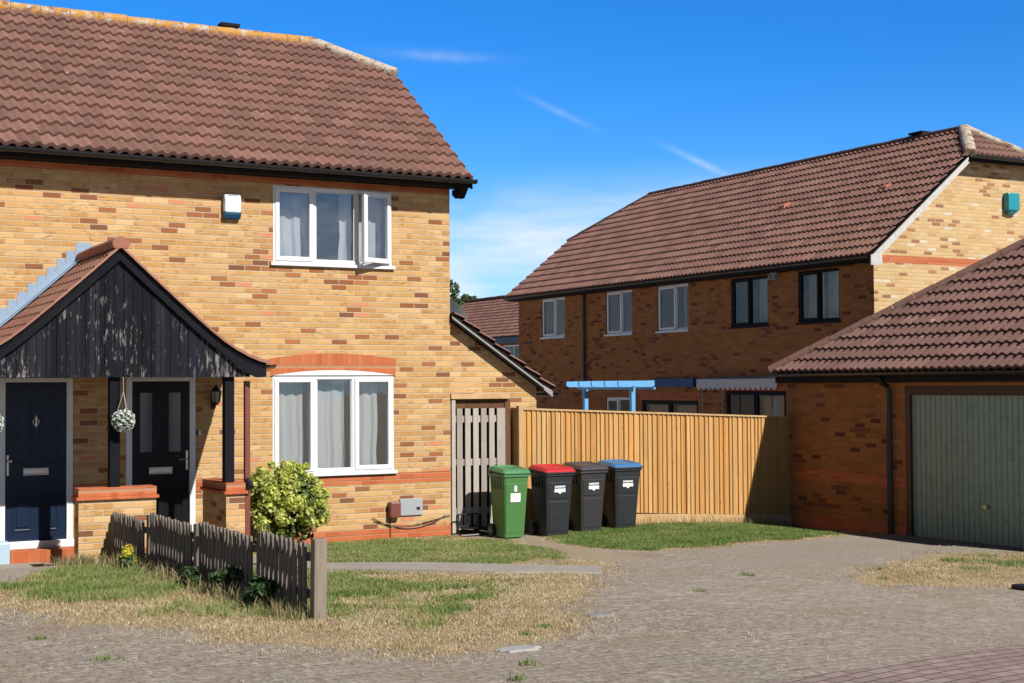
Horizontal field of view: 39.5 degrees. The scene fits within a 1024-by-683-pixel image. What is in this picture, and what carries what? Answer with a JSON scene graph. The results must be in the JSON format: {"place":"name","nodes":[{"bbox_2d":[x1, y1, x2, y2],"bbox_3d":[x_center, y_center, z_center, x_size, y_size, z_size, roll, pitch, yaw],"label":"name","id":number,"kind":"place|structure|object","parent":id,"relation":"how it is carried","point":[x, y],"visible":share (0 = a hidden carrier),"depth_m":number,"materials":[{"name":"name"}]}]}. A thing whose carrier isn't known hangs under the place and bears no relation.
{"place":"outdoors","nodes":[
{"label":"outdoors","id":0,"kind":"place"},
{"bbox_2d":[0,562,61,582],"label":"front path","id":1,"kind":"structure","parent":0,"point":[18,570],"depth_m":15.22,"materials":[{"name":"concrete"}]},
{"bbox_2d":[0,540,9,563],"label":"storage box","id":2,"kind":"object","parent":1,"relation":"on","point":[4,551],"visible":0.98,"depth_m":17.11,"materials":[{"name":"white plastic"}]},
{"bbox_2d":[192,557,602,573],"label":"path","id":3,"kind":"structure","parent":0,"point":[489,568],"depth_m":14.19,"materials":[{"name":"concrete"}]},
{"bbox_2d":[0,512,797,621],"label":"long grass","id":4,"kind":"structure","parent":0,"point":[113,560],"depth_m":13.47,"materials":[{"name":"green plant"}]},
{"bbox_2d":[0,513,1023,682],"bbox_3d":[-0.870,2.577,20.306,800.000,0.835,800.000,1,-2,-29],"label":"ground","id":5,"kind":"structure","parent":0,"point":[689,654],"depth_m":10.15,"materials":[{"name":"grey stone"}]},
{"bbox_2d":[117,544,139,568],"bbox_3d":[-3.971,2.241,14.735,0.253,0.280,0.423,1,-2,-29],"label":"yellow wildflower","id":6,"kind":"object","parent":5,"relation":"on","point":[127,554],"visible":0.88,"depth_m":14.63,"materials":[{"name":"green plant"}]},
{"bbox_2d":[181,566,204,586],"bbox_3d":[-2.873,2.140,12.832,0.188,0.238,0.390,1,-2,-29],"label":"weed","id":7,"kind":"object","parent":5,"relation":"on","point":[188,570],"visible":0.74,"depth_m":12.83,"materials":[{"name":"green plant"}]},
{"bbox_2d":[113,512,326,619],"bbox_3d":[-3.007,2.065,13.508,0.126,0.978,6.534,1,-2,-29],"label":"picket fence","id":8,"kind":"object","parent":5,"relation":"on","point":[170,540],"visible":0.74,"depth_m":12.26,"materials":[{"name":"grey wood"}]},
{"bbox_2d":[208,565,243,594],"bbox_3d":[-2.438,2.058,12.209,0.270,0.293,0.472,1,-2,-29],"label":"weed","id":9,"kind":"object","parent":5,"relation":"on","point":[226,575],"visible":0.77,"depth_m":12.18,"materials":[{"name":"green plant"}]},
{"bbox_2d":[0,0,477,563],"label":"brick house","id":10,"kind":"structure","parent":5,"relation":"on","point":[224,258],"depth_m":18.97,"materials":[{"name":"brown brick"}]},
{"bbox_2d":[0,416,4,431],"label":"flower ball","id":11,"kind":"object","parent":10,"relation":"hanging from","point":[2,424],"visible":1,"depth_m":15.56,"materials":[{"name":"white plant"}]},
{"bbox_2d":[0,378,73,549],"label":"door","id":12,"kind":"structure","parent":10,"relation":"in","point":[36,439],"depth_m":17.62,"materials":[{"name":"blue plastic"}]},
{"bbox_2d":[111,377,134,432],"bbox_3d":[-4.432,0.723,16.251,0.279,0.634,0.275,1,-2,-29],"label":"flower ball","id":13,"kind":"object","parent":10,"relation":"hanging from","point":[123,420],"visible":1,"depth_m":16.19,"materials":[{"name":"white plant"}]},
{"bbox_2d":[126,377,195,530],"bbox_3d":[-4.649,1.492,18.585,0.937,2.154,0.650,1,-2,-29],"label":"door","id":14,"kind":"structure","parent":10,"relation":"in","point":[161,443],"depth_m":18.40,"materials":[{"name":"black plastic"}]},
{"bbox_2d":[270,185,394,269],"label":"window","id":15,"kind":"structure","parent":10,"relation":"in","point":[313,227],"depth_m":19.74,"materials":[{"name":"white plastic"}]},
{"bbox_2d":[272,376,397,476],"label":"window","id":16,"kind":"structure","parent":10,"relation":"in","point":[336,425],"depth_m":19.66,"materials":[{"name":"white plastic"}]},
{"bbox_2d":[450,299,467,320],"bbox_3d":[-0.861,-0.318,20.950,0.580,0.630,0.355,1,-2,-29],"label":"satellite dish","id":17,"kind":"object","parent":10,"relation":"attached to","point":[455,306],"visible":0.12,"depth_m":21.14,"materials":[{"name":"grey paint"}]},
{"bbox_2d":[450,393,510,534],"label":"slatted gate","id":18,"kind":"structure","parent":10,"relation":"attached to","point":[500,402],"depth_m":20.53,"materials":[{"name":"grey wood"}]},
{"bbox_2d":[241,573,280,608],"bbox_3d":[-1.986,1.998,11.364,0.300,0.321,0.482,1,-2,-29],"label":"weed","id":19,"kind":"object","parent":5,"relation":"on","point":[258,585],"visible":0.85,"depth_m":11.29,"materials":[{"name":"green plant"}]},
{"bbox_2d":[250,459,330,544],"bbox_3d":[-2.890,2.076,17.891,1.216,1.191,1.128,1,-2,-29],"label":"golden shrub","id":20,"kind":"object","parent":5,"relation":"on","point":[287,499],"visible":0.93,"depth_m":17.63,"materials":[{"name":"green plant"}]},
{"bbox_2d":[450,279,476,305],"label":"tree","id":21,"kind":"object","parent":5,"relation":"on","point":[462,299],"visible":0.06,"depth_m":91.62,"materials":[{"name":"green plant"}]},
{"bbox_2d":[457,513,487,536],"bbox_3d":[-0.487,2.600,20.250,0.577,0.308,0.236,0,-2,-22],"label":"boot rack","id":22,"kind":"object","parent":5,"relation":"on","point":[477,525],"visible":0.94,"depth_m":20.26,"materials":[{"name":"black plastic"}]},
{"bbox_2d":[461,295,518,358],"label":"house","id":23,"kind":"structure","parent":5,"relation":"on","point":[496,318],"depth_m":72.56,"materials":[{"name":"tile"}]},
{"bbox_2d":[503,345,518,358],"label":"window","id":24,"kind":"structure","parent":23,"relation":"in","point":[514,349],"depth_m":70.19,"materials":[{"name":"white plastic"}]},
{"bbox_2d":[2,558,977,682],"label":"weed tufts","id":25,"kind":"object","parent":5,"relation":"on","point":[526,662],"visible":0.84,"depth_m":9.87,"materials":[{"name":"green plant"}]},
{"bbox_2d":[450,312,558,523],"bbox_3d":[-1.318,1.396,22.986,1.766,3.492,5.260,1,-2,-29],"label":"side annex","id":26,"kind":"object","parent":5,"relation":"on","point":[481,362],"visible":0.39,"depth_m":20.80,"materials":[{"name":"brick"}]},
{"bbox_2d":[0,521,1023,631],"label":"grass","id":27,"kind":"structure","parent":5,"relation":"on","point":[704,533],"depth_m":14.44,"materials":[{"name":"green plant"}]},
{"bbox_2d":[3,545,1022,682],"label":"straw litter","id":28,"kind":"object","parent":5,"relation":"on","point":[605,617],"visible":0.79,"depth_m":10.47,"materials":[{"name":"beige plant"}]},
{"bbox_2d":[496,645,541,653],"bbox_3d":[0.051,2.012,9.287,0.324,0.034,0.179,1,-2,-29],"label":"flat stone","id":29,"kind":"object","parent":5,"relation":"on","point":[516,649],"visible":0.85,"depth_m":9.25,"materials":[{"name":"grey stone"}]},
{"bbox_2d":[528,464,575,535],"bbox_3d":[0.560,2.249,20.220,0.511,0.997,0.584,1,-2,-28],"label":"wheelie bin","id":30,"kind":"object","parent":5,"relation":"on","point":[551,485],"visible":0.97,"depth_m":20.04,"materials":[{"name":"plastic"}]},
{"bbox_2d":[562,461,608,531],"bbox_3d":[1.055,2.259,20.721,0.505,1.003,0.580,1,-2,-30],"label":"wheelie bin","id":31,"kind":"object","parent":5,"relation":"on","point":[587,496],"visible":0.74,"depth_m":20.52,"materials":[{"name":"grey plastic"}]},
{"bbox_2d":[587,612,614,617],"bbox_3d":[0.681,2.068,10.727,0.234,0.034,0.165,1,-2,-29],"label":"flat stone","id":32,"kind":"object","parent":5,"relation":"on","point":[597,615],"visible":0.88,"depth_m":10.70,"materials":[{"name":"grey stone"}]},
{"bbox_2d":[566,380,655,413],"bbox_3d":[2.250,2.139,32.907,0.970,2.465,2.430,1,-2,-29],"label":"pergola","id":33,"kind":"object","parent":5,"relation":"on","point":[585,386],"visible":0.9,"depth_m":32.30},
{"bbox_2d":[597,459,642,528],"bbox_3d":[1.591,2.266,21.138,0.511,1.008,0.584,1,-2,-27],"label":"wheelie bin","id":34,"kind":"object","parent":5,"relation":"on","point":[621,493],"visible":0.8,"depth_m":20.95,"materials":[{"name":"plastic"}]},
{"bbox_2d":[511,406,790,530],"bbox_3d":[2.259,1.992,22.006,5.050,2.061,0.240,1,-2,-29],"label":"board fence","id":35,"kind":"object","parent":5,"relation":"on","point":[725,466],"visible":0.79,"depth_m":22.10,"materials":[{"name":"brown wood"}]},
{"bbox_2d":[503,124,1023,417],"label":"terraced house","id":36,"kind":"structure","parent":5,"relation":"on","point":[719,295],"depth_m":32.37,"materials":[{"name":"brown brick"}]},
{"bbox_2d":[540,297,565,338],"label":"window","id":37,"kind":"structure","parent":36,"relation":"in","point":[553,308],"depth_m":39.94,"materials":[{"name":"white plastic"}]},
{"bbox_2d":[604,289,632,335],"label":"window","id":38,"kind":"structure","parent":36,"relation":"in","point":[619,303],"depth_m":37.08,"materials":[{"name":"white plastic"}]},
{"bbox_2d":[607,397,691,412],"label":"window","id":39,"kind":"structure","parent":36,"relation":"in","point":[613,403],"depth_m":36.24,"materials":[{"name":"white plastic"}]},
{"bbox_2d":[643,400,697,414],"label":"window","id":40,"kind":"structure","parent":36,"relation":"in","point":[668,408],"depth_m":34.08,"materials":[{"name":"black glass"}]},
{"bbox_2d":[655,283,688,332],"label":"window","id":41,"kind":"structure","parent":36,"relation":"in","point":[672,299],"depth_m":34.56,"materials":[{"name":"white plastic"}]},
{"bbox_2d":[728,275,768,328],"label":"window","id":42,"kind":"structure","parent":36,"relation":"in","point":[749,294],"depth_m":31.94,"materials":[{"name":"black glass"}]},
{"bbox_2d":[727,391,785,417],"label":"window","id":43,"kind":"structure","parent":36,"relation":"in","point":[763,403],"depth_m":31.25,"materials":[{"name":"black glass"}]},
{"bbox_2d":[795,267,840,324],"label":"window","id":44,"kind":"structure","parent":36,"relation":"in","point":[818,289],"depth_m":29.62,"materials":[{"name":"black glass"}]},
{"bbox_2d":[766,238,1023,547],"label":"garage","id":45,"kind":"structure","parent":5,"relation":"on","point":[906,414],"depth_m":21.02,"materials":[{"name":"brown brick"}]},
{"bbox_2d":[912,395,1023,547],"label":"garage door","id":46,"kind":"structure","parent":45,"relation":"in","point":[968,450],"depth_m":19.87,"materials":[{"name":"green paint"}]},
{"bbox_2d":[1011,583,1023,590],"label":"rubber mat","id":47,"kind":"object","parent":5,"relation":"on","point":[1018,586],"visible":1,"depth_m":14.33,"materials":[{"name":"black rubber"}]},
{"bbox_2d":[0,521,1023,666],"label":"dry grass","id":48,"kind":"structure","parent":0,"point":[269,620],"depth_m":11.34,"materials":[{"name":"plant"}]},
{"bbox_2d":[487,465,530,537],"bbox_3d":[-0.045,2.246,20.003,0.443,0.997,0.538,1,-2,-29],"label":"wheelie bin","id":49,"kind":"object","parent":48,"relation":"on","point":[509,483],"visible":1,"depth_m":19.84,"materials":[{"name":"green plastic"}]},
{"bbox_2d":[7,0,1023,297],"label":"sky","id":50,"kind":"structure","parent":0,"point":[564,115],"materials":[{"name":"blue"}]},
{"bbox_2d":[779,645,1023,682],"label":"road","id":51,"kind":"structure","parent":0,"point":[989,665],"depth_m":8.37,"materials":[{"name":"grey brick"}]}
]}

